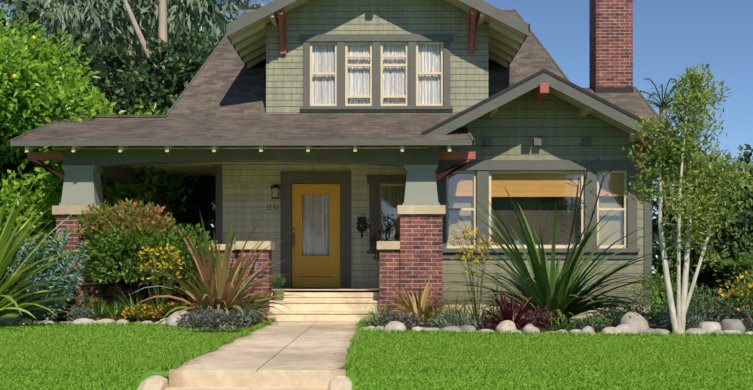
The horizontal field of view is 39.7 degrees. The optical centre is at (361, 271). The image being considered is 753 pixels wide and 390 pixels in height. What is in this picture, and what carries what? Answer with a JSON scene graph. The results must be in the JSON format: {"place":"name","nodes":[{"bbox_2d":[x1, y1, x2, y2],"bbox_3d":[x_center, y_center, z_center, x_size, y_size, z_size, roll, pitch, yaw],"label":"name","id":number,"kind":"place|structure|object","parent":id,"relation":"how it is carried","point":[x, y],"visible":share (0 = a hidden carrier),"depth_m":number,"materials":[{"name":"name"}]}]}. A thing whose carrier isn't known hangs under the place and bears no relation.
{"place":"outdoors","nodes":[
{"label":"outdoors","id":0,"kind":"place"},
{"bbox_2d":[138,321,359,389],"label":"path and steps","id":1,"kind":"structure","parent":0,"point":[268,357],"depth_m":9.46,"materials":[{"name":"concrete"}]},
{"bbox_2d":[186,289,376,367],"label":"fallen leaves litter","id":2,"kind":"object","parent":1,"relation":"on","point":[295,348],"visible":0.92,"depth_m":12.68,"materials":[{"name":"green plant"}]},
{"bbox_2d":[0,273,752,389],"bbox_3d":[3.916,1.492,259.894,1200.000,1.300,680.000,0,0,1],"label":"ground","id":3,"kind":"structure","parent":0,"point":[351,375],"depth_m":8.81,"materials":[{"name":"green plant"}]},
{"bbox_2d":[0,0,144,223],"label":"tree","id":4,"kind":"object","parent":3,"relation":"on","point":[33,14],"visible":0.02,"depth_m":32.16,"materials":[{"name":"green plant"}]},
{"bbox_2d":[0,10,198,286],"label":"lemon tree","id":5,"kind":"object","parent":3,"relation":"on","point":[31,91],"visible":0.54,"depth_m":20.81,"materials":[{"name":"green plant"}]},
{"bbox_2d":[7,0,248,87],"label":"eucalyptus tree","id":6,"kind":"object","parent":3,"relation":"on","point":[162,18],"visible":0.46,"depth_m":35.33,"materials":[{"name":"green plant"}]},
{"bbox_2d":[43,25,217,226],"bbox_3d":[-5.795,-3.211,31.075,7.862,8.136,6.181,0,0,1],"label":"tree","id":7,"kind":"object","parent":3,"relation":"on","point":[178,73],"visible":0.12,"depth_m":30.09,"materials":[{"name":"green plant"}]},
{"bbox_2d":[0,0,269,109],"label":"eucalyptus tree","id":8,"kind":"object","parent":3,"relation":"on","point":[98,23],"visible":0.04,"depth_m":35.28,"materials":[{"name":"green plant"}]},
{"bbox_2d":[104,176,215,243],"bbox_3d":[-4.335,-0.823,23.500,3.617,4.693,1.943,0,0,1],"label":"hedge","id":9,"kind":"object","parent":3,"relation":"on","point":[203,204],"visible":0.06,"depth_m":23.17,"materials":[{"name":"green plant"}]},
{"bbox_2d":[155,164,222,239],"bbox_3d":[-4.485,-1.349,25.433,5.259,5.042,2.867,0,0,1],"label":"hedge","id":10,"kind":"object","parent":3,"relation":"on","point":[213,180],"visible":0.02,"depth_m":24.80,"materials":[{"name":"green plant"}]},
{"bbox_2d":[8,0,706,320],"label":"house","id":11,"kind":"structure","parent":3,"relation":"on","point":[228,95],"depth_m":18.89,"materials":[{"name":"green wood"}]},
{"bbox_2d":[271,275,285,300],"bbox_3d":[-1.459,0.262,18.223,0.270,0.471,0.258,0,0,-33],"label":"pot on step","id":12,"kind":"object","parent":11,"relation":"on","point":[279,281],"visible":0.98,"depth_m":18.17,"materials":[{"name":"plant"}]},
{"bbox_2d":[362,212,398,284],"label":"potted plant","id":13,"kind":"object","parent":11,"relation":"on","point":[375,237],"visible":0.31,"depth_m":19.76,"materials":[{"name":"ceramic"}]},
{"bbox_2d":[589,0,633,92],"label":"chimney","id":14,"kind":"object","parent":11,"relation":"on","point":[610,46],"visible":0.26,"depth_m":22.98,"materials":[{"name":"brick"}]},
{"bbox_2d":[121,226,752,321],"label":"orange flowers","id":15,"kind":"object","parent":3,"relation":"on","point":[138,310],"visible":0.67,"depth_m":16.76,"materials":[{"name":"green plant"}]},
{"bbox_2d":[154,283,752,331],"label":"plants","id":16,"kind":"object","parent":3,"relation":"on","point":[564,325],"visible":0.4,"depth_m":16.02,"materials":[{"name":"green plant"}]},
{"bbox_2d":[640,75,716,290],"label":"distant palm","id":17,"kind":"object","parent":3,"relation":"on","point":[660,105],"visible":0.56,"depth_m":46.54,"materials":[{"name":"green plant"}]},
{"bbox_2d":[621,63,752,334],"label":"paperbark tree","id":18,"kind":"object","parent":3,"relation":"on","point":[676,152],"visible":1,"depth_m":13.72,"materials":[{"name":"green plant"}]},
{"bbox_2d":[652,153,750,303],"bbox_3d":[9.156,-0.976,24.456,5.408,4.005,4.069,0,0,1],"label":"tall tree","id":19,"kind":"object","parent":3,"relation":"on","point":[655,229],"visible":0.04,"depth_m":24.21,"materials":[{"name":"green plant"}]},
{"bbox_2d":[652,144,752,311],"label":"tree","id":20,"kind":"object","parent":3,"relation":"on","point":[749,194],"visible":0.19,"depth_m":22.43,"materials":[{"name":"green plant"}]},
{"bbox_2d":[716,200,752,307],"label":"hedge","id":21,"kind":"object","parent":3,"relation":"on","point":[747,210],"depth_m":20.12,"materials":[{"name":"green plant"}]},
{"bbox_2d":[0,316,752,334],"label":"bed soil","id":22,"kind":"structure","parent":0,"point":[651,325],"depth_m":16.34,"materials":[{"name":"brown soil"}]},
{"bbox_2d":[0,227,90,321],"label":"euphorbia","id":23,"kind":"object","parent":22,"relation":"on","point":[58,270],"visible":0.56,"depth_m":16.87,"materials":[{"name":"green plant"}]},
{"bbox_2d":[0,180,106,317],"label":"spiky plant","id":24,"kind":"object","parent":22,"relation":"on","point":[7,298],"visible":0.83,"depth_m":16.06,"materials":[{"name":"green plant"}]},
{"bbox_2d":[104,305,130,320],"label":"red grass","id":25,"kind":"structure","parent":22,"relation":"on","point":[114,318],"depth_m":16.83,"materials":[{"name":"plant"}]},
{"bbox_2d":[73,198,186,307],"bbox_3d":[-3.848,-0.194,17.734,1.980,2.163,1.655,0,0,1],"label":"nandina shrub","id":26,"kind":"object","parent":22,"relation":"on","point":[120,237],"visible":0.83,"depth_m":17.39,"materials":[{"name":"green plant"}]},
{"bbox_2d":[66,285,197,321],"bbox_3d":[-3.585,0.565,17.259,2.679,0.774,1.348,0,0,1],"label":"strap foliage","id":27,"kind":"object","parent":22,"relation":"on","point":[99,310],"visible":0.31,"depth_m":17.11,"materials":[{"name":"green plant"}]},
{"bbox_2d":[137,243,184,321],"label":"yellow flowering plant","id":28,"kind":"object","parent":22,"relation":"on","point":[150,253],"visible":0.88,"depth_m":16.82,"materials":[{"name":"plant"}]},
{"bbox_2d":[149,222,222,302],"bbox_3d":[-2.934,0.039,17.586,1.353,1.762,1.183,0,0,1],"label":"green shrub","id":29,"kind":"object","parent":22,"relation":"on","point":[186,255],"visible":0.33,"depth_m":17.36,"materials":[{"name":"green plant"}]},
{"bbox_2d":[132,210,305,325],"bbox_3d":[-2.308,0.007,16.879,2.749,1.918,2.648,0,0,24],"label":"spiky flax plant","id":30,"kind":"object","parent":22,"relation":"on","point":[222,291],"visible":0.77,"depth_m":16.55,"materials":[{"name":"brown leaf"}]},
{"bbox_2d":[0,310,752,334],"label":"border rock","id":31,"kind":"object","parent":22,"relation":"on","point":[635,322],"visible":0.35,"depth_m":14.17,"materials":[{"name":"grey stone"}]},
{"bbox_2d":[1,262,752,331],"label":"groundcover plants","id":32,"kind":"object","parent":22,"relation":"on","point":[199,317],"visible":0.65,"depth_m":15.25,"materials":[{"name":"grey plant"}]},
{"bbox_2d":[378,273,457,323],"bbox_3d":[0.917,0.523,17.091,1.426,1.096,1.504,0,0,1],"label":"spiky plant","id":33,"kind":"object","parent":22,"relation":"on","point":[420,302],"visible":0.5,"depth_m":17.02,"materials":[{"name":"plant"}]},
{"bbox_2d":[450,226,498,323],"bbox_3d":[1.796,0.070,16.493,0.800,1.617,0.857,0,0,1],"label":"yellow kangaroo paw","id":34,"kind":"object","parent":22,"relation":"on","point":[469,255],"visible":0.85,"depth_m":16.47,"materials":[{"name":"yellow plant"}]},
{"bbox_2d":[474,286,548,329],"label":"spiky red plant","id":35,"kind":"object","parent":22,"relation":"on","point":[507,313],"visible":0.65,"depth_m":14.74,"materials":[{"name":"plant"}]},
{"bbox_2d":[440,155,669,325],"bbox_3d":[2.961,-0.346,16.518,3.716,3.040,3.649,0,0,1],"label":"spiky agave plant","id":36,"kind":"object","parent":22,"relation":"on","point":[560,296],"visible":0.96,"depth_m":16.11,"materials":[{"name":"green plant"}]},
{"bbox_2d":[663,178,752,313],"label":"tree","id":37,"kind":"object","parent":22,"relation":"on","point":[745,219],"visible":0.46,"depth_m":18.95,"materials":[{"name":"green plant"}]},
{"bbox_2d":[0,0,752,272],"label":"sky","id":38,"kind":"structure","parent":0,"point":[670,36],"materials":[{"name":"blue"}]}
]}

